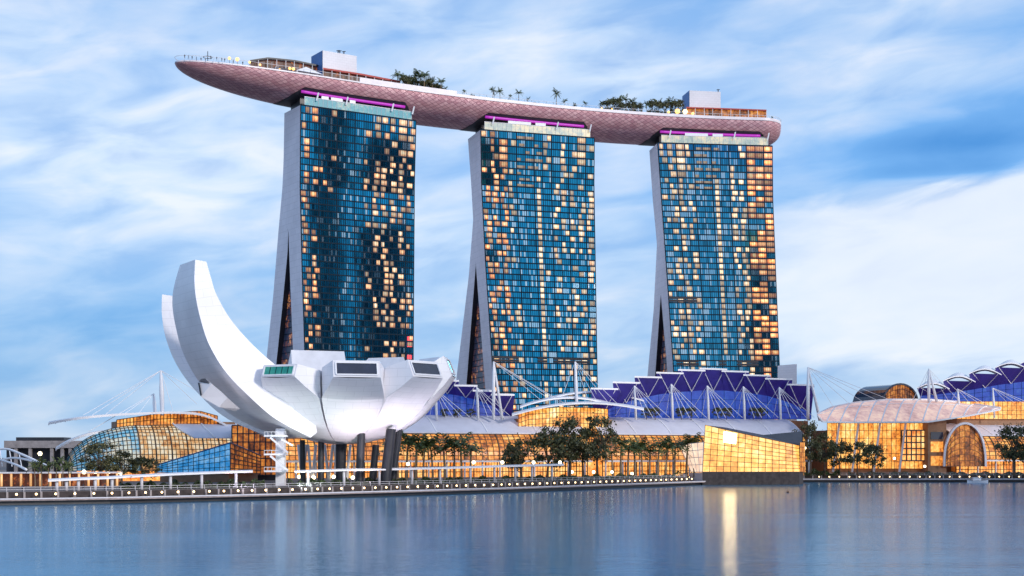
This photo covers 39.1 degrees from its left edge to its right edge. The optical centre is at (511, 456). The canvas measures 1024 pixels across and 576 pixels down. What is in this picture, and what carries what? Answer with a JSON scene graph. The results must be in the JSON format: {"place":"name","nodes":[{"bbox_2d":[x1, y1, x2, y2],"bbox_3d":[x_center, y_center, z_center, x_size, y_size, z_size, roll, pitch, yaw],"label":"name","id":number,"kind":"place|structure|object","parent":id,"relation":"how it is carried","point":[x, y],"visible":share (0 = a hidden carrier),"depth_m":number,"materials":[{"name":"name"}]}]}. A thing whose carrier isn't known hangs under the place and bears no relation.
{"place":"outdoors","nodes":[
{"label":"outdoors","id":0,"kind":"place"},
{"bbox_2d":[4,437,80,473],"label":"building","id":1,"kind":"structure","parent":0,"point":[32,447],"depth_m":640.00,"materials":[{"name":"concrete"}]},
{"bbox_2d":[0,458,1016,497],"bbox_3d":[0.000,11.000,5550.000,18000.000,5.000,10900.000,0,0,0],"label":"ground","id":2,"kind":"structure","parent":0,"point":[268,483],"depth_m":441.89,"materials":[{"name":"grey concrete"}]},
{"bbox_2d":[33,456,48,486],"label":"palm tree","id":3,"kind":"object","parent":2,"relation":"on","point":[41,461],"visible":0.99,"depth_m":404.88,"materials":[{"name":"green plant"}]},
{"bbox_2d":[47,456,64,477],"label":"palm tree","id":4,"kind":"object","parent":2,"relation":"on","point":[57,463],"visible":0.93,"depth_m":404.95,"materials":[{"name":"green plant"}]},
{"bbox_2d":[0,472,122,485],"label":"lit colonnade","id":5,"kind":"object","parent":2,"relation":"on","point":[16,479],"visible":0.7,"depth_m":418.07,"materials":[{"name":"brown"}]},
{"bbox_2d":[0,448,46,470],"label":"arched bridge","id":6,"kind":"structure","parent":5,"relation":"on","point":[30,459],"depth_m":425.20,"materials":[{"name":"white paint"}]},
{"bbox_2d":[62,460,75,486],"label":"palm tree","id":7,"kind":"object","parent":2,"relation":"on","point":[67,465],"visible":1,"depth_m":404.78,"materials":[{"name":"green plant"}]},
{"bbox_2d":[48,474,131,490],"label":"walkway canopy","id":8,"kind":"object","parent":2,"relation":"on","point":[78,479],"visible":0.94,"depth_m":362.44,"materials":[{"name":"white metal"}]},
{"bbox_2d":[77,437,124,473],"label":"broadleaf tree","id":9,"kind":"object","parent":2,"relation":"on","point":[100,465],"visible":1,"depth_m":438.72,"materials":[{"name":"green plant"}]},
{"bbox_2d":[108,449,139,482],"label":"broadleaf tree","id":10,"kind":"object","parent":2,"relation":"on","point":[126,454],"visible":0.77,"depth_m":445.79,"materials":[{"name":"green plant"}]},
{"bbox_2d":[48,411,238,480],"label":"shopping mall","id":11,"kind":"structure","parent":2,"relation":"on","point":[169,436],"depth_m":514.91,"materials":[{"name":"yellow"}]},
{"bbox_2d":[88,393,156,431],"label":"cable mast","id":12,"kind":"object","parent":11,"relation":"on","point":[154,404],"visible":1,"depth_m":527.03,"materials":[{"name":"white metal"}]},
{"bbox_2d":[84,370,196,415],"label":"cable mast","id":13,"kind":"object","parent":11,"relation":"on","point":[161,390],"visible":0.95,"depth_m":523.40,"materials":[{"name":"white metal"}]},
{"bbox_2d":[126,454,163,479],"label":"broadleaf tree","id":14,"kind":"object","parent":2,"relation":"on","point":[137,463],"visible":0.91,"depth_m":447.98,"materials":[{"name":"green plant"}]},
{"bbox_2d":[130,470,252,489],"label":"walkway canopy","id":15,"kind":"object","parent":2,"relation":"on","point":[170,475],"visible":0.97,"depth_m":383.68,"materials":[{"name":"white metal"}]},
{"bbox_2d":[119,478,264,488],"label":"hedge","id":16,"kind":"object","parent":2,"relation":"on","point":[175,483],"visible":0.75,"depth_m":389.20,"materials":[{"name":"green plant"}]},
{"bbox_2d":[156,442,260,481],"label":"glass pavilion","id":17,"kind":"structure","parent":2,"relation":"on","point":[228,456],"depth_m":482.74,"materials":[{"name":"blue glass"}]},
{"bbox_2d":[231,425,275,479],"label":"entrance block","id":18,"kind":"structure","parent":2,"relation":"on","point":[247,438],"depth_m":520.00,"materials":[{"name":"brown glass"}]},
{"bbox_2d":[264,429,292,484],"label":"stair tower","id":19,"kind":"structure","parent":2,"relation":"on","point":[281,470],"depth_m":426.50,"materials":[{"name":"white paint"}]},
{"bbox_2d":[162,260,455,484],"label":"lotus museum","id":20,"kind":"structure","parent":2,"relation":"on","point":[229,370],"depth_m":424.84,"materials":[{"name":"white metal"}]},
{"bbox_2d":[287,477,377,485],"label":"hedge","id":21,"kind":"object","parent":2,"relation":"on","point":[366,481],"visible":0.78,"depth_m":425.65,"materials":[{"name":"green plant"}]},
{"bbox_2d":[267,93,415,364],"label":"hotel tower","id":22,"kind":"structure","parent":2,"relation":"on","point":[344,276],"depth_m":746.70,"materials":[{"name":"blue glass"}]},
{"bbox_2d":[303,242,412,358],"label":"lit windows","id":23,"kind":"structure","parent":22,"relation":"in","point":[386,269],"depth_m":754.04,"materials":[{"name":"yellow glass"}]},
{"bbox_2d":[378,438,413,479],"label":"palm tree","id":24,"kind":"object","parent":2,"relation":"on","point":[404,447],"visible":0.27,"depth_m":519.22,"materials":[{"name":"green plant"}]},
{"bbox_2d":[400,431,425,479],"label":"palm tree","id":25,"kind":"object","parent":2,"relation":"on","point":[408,450],"visible":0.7,"depth_m":519.70,"materials":[{"name":"green plant"}]},
{"bbox_2d":[401,433,436,479],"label":"palm tree","id":26,"kind":"object","parent":2,"relation":"on","point":[410,440],"visible":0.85,"depth_m":519.49,"materials":[{"name":"green plant"}]},
{"bbox_2d":[408,435,442,477],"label":"palm tree","id":27,"kind":"object","parent":2,"relation":"on","point":[426,440],"visible":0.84,"depth_m":519.03,"materials":[{"name":"green plant"}]},
{"bbox_2d":[294,464,563,486],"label":"walkway canopy","id":28,"kind":"object","parent":2,"relation":"on","point":[412,469],"visible":0.99,"depth_m":455.87,"materials":[{"name":"white metal"}]},
{"bbox_2d":[415,432,449,479],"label":"palm tree","id":29,"kind":"object","parent":2,"relation":"on","point":[432,470],"visible":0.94,"depth_m":519.67,"materials":[{"name":"green plant"}]},
{"bbox_2d":[286,415,592,477],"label":"shopping mall","id":30,"kind":"structure","parent":2,"relation":"on","point":[491,436],"depth_m":606.08,"materials":[{"name":"brown"}]},
{"bbox_2d":[430,395,467,419],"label":"cable mast","id":31,"kind":"object","parent":30,"relation":"on","point":[436,412],"visible":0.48,"depth_m":608.30,"materials":[{"name":"white metal"}]},
{"bbox_2d":[471,387,510,419],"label":"cable mast","id":32,"kind":"object","parent":30,"relation":"on","point":[477,399],"visible":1,"depth_m":616.18,"materials":[{"name":"white metal"}]},
{"bbox_2d":[428,439,456,479],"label":"palm tree","id":33,"kind":"object","parent":2,"relation":"on","point":[447,445],"visible":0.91,"depth_m":519.59,"materials":[{"name":"green plant"}]},
{"bbox_2d":[437,433,471,478],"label":"palm tree","id":34,"kind":"object","parent":2,"relation":"on","point":[447,438],"visible":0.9,"depth_m":518.46,"materials":[{"name":"green plant"}]},
{"bbox_2d":[443,432,476,477],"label":"palm tree","id":35,"kind":"object","parent":2,"relation":"on","point":[468,438],"visible":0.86,"depth_m":519.39,"materials":[{"name":"green plant"}]},
{"bbox_2d":[420,380,514,433],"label":"fan roof hall","id":36,"kind":"structure","parent":2,"relation":"on","point":[458,395],"depth_m":625.93,"materials":[{"name":"blue glass"}]},
{"bbox_2d":[454,440,488,465],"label":"palm tree","id":37,"kind":"object","parent":2,"relation":"on","point":[468,449],"visible":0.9,"depth_m":519.26,"materials":[{"name":"green plant"}]},
{"bbox_2d":[392,474,559,483],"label":"hedge","id":38,"kind":"object","parent":2,"relation":"on","point":[426,479],"visible":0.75,"depth_m":472.59,"materials":[{"name":"green plant"}]},
{"bbox_2d":[0,473,1010,491],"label":"railing","id":39,"kind":"object","parent":2,"relation":"on","point":[288,485],"visible":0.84,"depth_m":409.78,"materials":[{"name":"grey metal"}]},
{"bbox_2d":[498,444,524,476],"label":"broadleaf tree","id":40,"kind":"object","parent":2,"relation":"on","point":[505,451],"visible":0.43,"depth_m":563.28,"materials":[{"name":"green plant"}]},
{"bbox_2d":[504,433,541,478],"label":"broadleaf tree","id":41,"kind":"object","parent":2,"relation":"on","point":[515,459],"visible":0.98,"depth_m":542.62,"materials":[{"name":"green plant"}]},
{"bbox_2d":[456,117,597,415],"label":"hotel tower","id":42,"kind":"structure","parent":2,"relation":"on","point":[530,313],"depth_m":794.07,"materials":[{"name":"blue glass"}]},
{"bbox_2d":[175,55,780,145],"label":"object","id":43,"kind":"structure","parent":42,"relation":"on","point":[443,108],"depth_m":781.71,"materials":[{"name":"metal"}]},
{"bbox_2d":[250,57,317,71],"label":"roof pavilion","id":44,"kind":"structure","parent":43,"relation":"on","point":[278,62],"depth_m":747.96,"materials":[{"name":"metal"}]},
{"bbox_2d":[295,67,322,75],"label":"tent","id":45,"kind":"object","parent":43,"relation":"on","point":[304,70],"visible":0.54,"depth_m":740.37,"materials":[{"name":"white fabric"}]},
{"bbox_2d":[311,50,356,75],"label":"rooftop housing","id":46,"kind":"object","parent":43,"relation":"on","point":[333,60],"visible":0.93,"depth_m":759.22,"materials":[{"name":"metal"}]},
{"bbox_2d":[323,68,399,82],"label":"awning","id":47,"kind":"object","parent":43,"relation":"on","point":[343,75],"visible":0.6,"depth_m":760.72,"materials":[{"name":"brown"}]},
{"bbox_2d":[610,97,623,109],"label":"broadleaf tree","id":48,"kind":"object","parent":43,"relation":"on","point":[619,100],"visible":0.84,"depth_m":821.97,"materials":[{"name":"green plant"}]},
{"bbox_2d":[647,99,662,112],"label":"broadleaf tree","id":49,"kind":"object","parent":43,"relation":"on","point":[655,103],"visible":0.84,"depth_m":830.39,"materials":[{"name":"green plant"}]},
{"bbox_2d":[659,100,673,113],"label":"broadleaf tree","id":50,"kind":"object","parent":43,"relation":"on","point":[665,104],"visible":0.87,"depth_m":829.22,"materials":[{"name":"green plant"}]},
{"bbox_2d":[670,99,684,113],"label":"broadleaf tree","id":51,"kind":"object","parent":43,"relation":"on","point":[678,103],"visible":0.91,"depth_m":829.74,"materials":[{"name":"green plant"}]},
{"bbox_2d":[682,89,720,112],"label":"rooftop housing","id":52,"kind":"object","parent":43,"relation":"on","point":[709,99],"visible":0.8,"depth_m":842.60,"materials":[{"name":"metal"}]},
{"bbox_2d":[686,107,766,117],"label":"awning","id":53,"kind":"object","parent":43,"relation":"on","point":[730,112],"visible":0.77,"depth_m":839.98,"materials":[{"name":"brown"}]},
{"bbox_2d":[485,216,595,415],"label":"lit windows","id":54,"kind":"structure","parent":42,"relation":"in","point":[507,259],"depth_m":791.97,"materials":[{"name":"yellow glass"}]},
{"bbox_2d":[527,429,574,477],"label":"broadleaf tree","id":55,"kind":"object","parent":2,"relation":"on","point":[545,442],"visible":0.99,"depth_m":545.82,"materials":[{"name":"green plant"}]},
{"bbox_2d":[539,410,596,475],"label":"broadleaf tree","id":56,"kind":"object","parent":2,"relation":"on","point":[568,427],"visible":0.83,"depth_m":551.10,"materials":[{"name":"green plant"}]},
{"bbox_2d":[512,391,643,475],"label":"mall entrance","id":57,"kind":"object","parent":2,"relation":"on","point":[543,415],"visible":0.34,"depth_m":630.53,"materials":[{"name":"yellow"}]},
{"bbox_2d":[492,362,569,419],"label":"cable mast","id":58,"kind":"object","parent":57,"relation":"on","point":[494,377],"visible":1,"depth_m":617.85,"materials":[{"name":"white metal"}]},
{"bbox_2d":[560,362,607,405],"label":"cable mast","id":59,"kind":"object","parent":57,"relation":"on","point":[575,383],"visible":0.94,"depth_m":633.34,"materials":[{"name":"white metal"}]},
{"bbox_2d":[571,427,602,476],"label":"broadleaf tree","id":60,"kind":"object","parent":2,"relation":"on","point":[589,432],"visible":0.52,"depth_m":558.08,"materials":[{"name":"green plant"}]},
{"bbox_2d":[578,410,621,473],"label":"broadleaf tree","id":61,"kind":"object","parent":2,"relation":"on","point":[611,434],"visible":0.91,"depth_m":554.92,"materials":[{"name":"green plant"}]},
{"bbox_2d":[604,445,623,475],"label":"palm tree","id":62,"kind":"object","parent":2,"relation":"on","point":[610,453],"visible":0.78,"depth_m":599.65,"materials":[{"name":"green plant"}]},
{"bbox_2d":[607,433,633,472],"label":"palm tree","id":63,"kind":"object","parent":2,"relation":"on","point":[620,446],"visible":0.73,"depth_m":599.81,"materials":[{"name":"green plant"}]},
{"bbox_2d":[559,471,688,480],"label":"hedge","id":64,"kind":"object","parent":2,"relation":"on","point":[596,476],"visible":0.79,"depth_m":551.49,"materials":[{"name":"green plant"}]},
{"bbox_2d":[616,441,643,474],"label":"palm tree","id":65,"kind":"object","parent":2,"relation":"on","point":[628,449],"visible":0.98,"depth_m":599.37,"materials":[{"name":"green plant"}]},
{"bbox_2d":[619,437,647,475],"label":"palm tree","id":66,"kind":"object","parent":2,"relation":"on","point":[634,442],"visible":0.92,"depth_m":599.72,"materials":[{"name":"green plant"}]},
{"bbox_2d":[631,437,656,476],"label":"palm tree","id":67,"kind":"object","parent":2,"relation":"on","point":[642,442],"visible":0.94,"depth_m":599.06,"materials":[{"name":"green plant"}]},
{"bbox_2d":[641,443,659,473],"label":"palm tree","id":68,"kind":"object","parent":2,"relation":"on","point":[647,448],"visible":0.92,"depth_m":599.83,"materials":[{"name":"green plant"}]},
{"bbox_2d":[643,436,673,474],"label":"palm tree","id":69,"kind":"object","parent":2,"relation":"on","point":[666,441],"visible":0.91,"depth_m":599.31,"materials":[{"name":"green plant"}]},
{"bbox_2d":[654,438,678,473],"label":"palm tree","id":70,"kind":"object","parent":2,"relation":"on","point":[666,449],"visible":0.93,"depth_m":599.28,"materials":[{"name":"green plant"}]},
{"bbox_2d":[662,437,691,475],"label":"palm tree","id":71,"kind":"object","parent":2,"relation":"on","point":[673,449],"visible":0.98,"depth_m":599.46,"materials":[{"name":"green plant"}]},
{"bbox_2d":[674,434,698,476],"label":"palm tree","id":72,"kind":"object","parent":2,"relation":"on","point":[686,441],"visible":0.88,"depth_m":598.68,"materials":[{"name":"green plant"}]},
{"bbox_2d":[680,432,703,476],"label":"palm tree","id":73,"kind":"object","parent":2,"relation":"on","point":[698,439],"visible":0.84,"depth_m":598.48,"materials":[{"name":"green plant"}]},
{"bbox_2d":[591,368,813,472],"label":"fan roof hall","id":74,"kind":"structure","parent":2,"relation":"on","point":[725,385],"depth_m":675.32,"materials":[{"name":"blue glass"}]},
{"bbox_2d":[596,417,809,475],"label":"shopping mall","id":75,"kind":"structure","parent":2,"relation":"on","point":[675,429],"depth_m":648.02,"materials":[{"name":"grey"}]},
{"bbox_2d":[615,385,669,419],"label":"cable mast","id":76,"kind":"object","parent":75,"relation":"on","point":[635,402],"visible":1,"depth_m":647.77,"materials":[{"name":"white metal"}]},
{"bbox_2d":[652,384,706,419],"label":"cable mast","id":77,"kind":"object","parent":75,"relation":"on","point":[672,408],"visible":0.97,"depth_m":655.56,"materials":[{"name":"white metal"}]},
{"bbox_2d":[694,386,742,419],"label":"cable mast","id":78,"kind":"object","parent":75,"relation":"on","point":[708,409],"visible":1,"depth_m":663.46,"materials":[{"name":"white metal"}]},
{"bbox_2d":[725,386,778,419],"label":"cable mast","id":79,"kind":"object","parent":75,"relation":"on","point":[744,409],"visible":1,"depth_m":671.50,"materials":[{"name":"white metal"}]},
{"bbox_2d":[765,387,814,419],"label":"cable mast","id":80,"kind":"object","parent":75,"relation":"on","point":[780,409],"visible":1,"depth_m":679.76,"materials":[{"name":"white metal"}]},
{"bbox_2d":[647,130,779,377],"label":"hotel tower","id":81,"kind":"structure","parent":2,"relation":"on","point":[715,299],"depth_m":818.44,"materials":[{"name":"blue glass"}]},
{"bbox_2d":[667,214,778,374],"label":"lit windows","id":82,"kind":"structure","parent":81,"relation":"in","point":[735,232],"depth_m":818.50,"materials":[{"name":"yellow"}]},
{"bbox_2d":[778,364,796,420],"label":"service block","id":83,"kind":"structure","parent":2,"relation":"on","point":[787,371],"depth_m":725.74,"materials":[{"name":"white concrete"}]},
{"bbox_2d":[792,416,827,473],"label":"broadleaf tree","id":84,"kind":"object","parent":2,"relation":"on","point":[809,445],"visible":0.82,"depth_m":653.73,"materials":[{"name":"green plant"}]},
{"bbox_2d":[804,469,839,475],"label":"hedge","id":85,"kind":"object","parent":2,"relation":"on","point":[834,473],"visible":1,"depth_m":654.74,"materials":[{"name":"green plant"}]},
{"bbox_2d":[811,430,844,475],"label":"broadleaf tree","id":86,"kind":"object","parent":2,"relation":"on","point":[825,436],"visible":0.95,"depth_m":653.30,"materials":[{"name":"green plant"}]},
{"bbox_2d":[825,439,849,474],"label":"broadleaf tree","id":87,"kind":"object","parent":2,"relation":"on","point":[843,444],"visible":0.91,"depth_m":653.63,"materials":[{"name":"green plant"}]},
{"bbox_2d":[844,440,870,474],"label":"broadleaf tree","id":88,"kind":"object","parent":2,"relation":"on","point":[849,458],"visible":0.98,"depth_m":652.68,"materials":[{"name":"green plant"}]},
{"bbox_2d":[862,440,886,475],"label":"broadleaf tree","id":89,"kind":"object","parent":2,"relation":"on","point":[875,450],"visible":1,"depth_m":653.06,"materials":[{"name":"green plant"}]},
{"bbox_2d":[811,399,1000,474],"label":"theatre","id":90,"kind":"structure","parent":2,"relation":"on","point":[909,435],"depth_m":695.80,"materials":[{"name":"yellow"}]},
{"bbox_2d":[806,367,891,420],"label":"cable mast","id":91,"kind":"object","parent":90,"relation":"on","point":[808,395],"visible":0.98,"depth_m":677.68,"materials":[{"name":"white metal"}]},
{"bbox_2d":[902,431,923,459],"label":"tall window","id":92,"kind":"structure","parent":90,"relation":"in","point":[908,432],"depth_m":698.23,"materials":[{"name":"yellow"}]},
{"bbox_2d":[912,369,952,401],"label":"cable mast","id":93,"kind":"object","parent":90,"relation":"on","point":[929,371],"visible":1,"depth_m":714.21,"materials":[{"name":"white metal"}]},
{"bbox_2d":[848,471,1023,474],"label":"hedge","id":94,"kind":"object","parent":2,"relation":"on","point":[940,473],"visible":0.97,"depth_m":662.42,"materials":[{"name":"green plant"}]},
{"bbox_2d":[917,360,1023,400],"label":"fan roof hall","id":95,"kind":"structure","parent":2,"relation":"on","point":[1009,381],"depth_m":751.09,"materials":[{"name":"blue glass"}]},
{"bbox_2d":[943,422,1023,473],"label":"shopping mall","id":96,"kind":"structure","parent":2,"relation":"on","point":[969,448],"depth_m":708.96,"materials":[{"name":"yellow"}]},
{"bbox_2d":[943,401,1023,435],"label":"building facade","id":97,"kind":"structure","parent":2,"relation":"on","point":[1011,412],"depth_m":740.67,"materials":[{"name":"yellow"}]},
{"bbox_2d":[992,388,1023,417],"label":"cable mast","id":98,"kind":"object","parent":97,"relation":"on","point":[993,399],"visible":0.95,"depth_m":731.02,"materials":[{"name":"white metal"}]},
{"bbox_2d":[991,422,1023,475],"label":"broadleaf tree","id":99,"kind":"object","parent":2,"relation":"on","point":[1006,429],"visible":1,"depth_m":653.30,"materials":[{"name":"green plant"}]},
{"bbox_2d":[0,482,1023,575],"bbox_3d":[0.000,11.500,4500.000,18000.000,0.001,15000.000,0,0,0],"label":"water","id":100,"kind":"structure","parent":0,"point":[888,529],"depth_m":213.13,"materials":[{"name":"blue liquid"}]},
{"bbox_2d":[682,425,804,484],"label":"crystal pavilion","id":101,"kind":"structure","parent":100,"relation":"in","point":[727,456],"depth_m":594.09,"materials":[{"name":"glass"}]},
{"bbox_2d":[967,477,987,482],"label":"boat","id":102,"kind":"object","parent":100,"relation":"on","point":[977,478],"visible":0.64,"depth_m":631.15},
{"bbox_2d":[0,480,1023,504],"bbox_3d":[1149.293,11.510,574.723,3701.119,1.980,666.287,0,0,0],"label":"quay wall","id":103,"kind":"structure","parent":0,"point":[268,497],"depth_m":414.25,"materials":[{"name":"concrete"}]},
{"bbox_2d":[0,479,1023,500],"bbox_3d":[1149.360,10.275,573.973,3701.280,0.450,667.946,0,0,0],"label":"boardwalk","id":104,"kind":"structure","parent":103,"relation":"on","point":[438,490],"depth_m":424.92,"materials":[{"name":"grey concrete"}]},
{"bbox_2d":[0,481,705,499],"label":"kerb","id":105,"kind":"structure","parent":104,"relation":"on","point":[321,492],"depth_m":394.68,"materials":[{"name":"grey concrete"}]},
{"bbox_2d":[0,475,1023,497],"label":"retaining wall","id":106,"kind":"structure","parent":104,"relation":"on","point":[63,494],"depth_m":417.95,"materials":[{"name":"stone"}]},
{"bbox_2d":[6,475,1020,497],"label":"wall pilasters","id":107,"kind":"object","parent":106,"relation":"attached to","point":[136,493],"depth_m":442.86,"materials":[{"name":"concrete"}]},
{"bbox_2d":[853,383,917,401],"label":"arched hall","id":108,"kind":"structure","parent":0,"point":[899,391],"depth_m":728.34,"materials":[{"name":"brown glass"}]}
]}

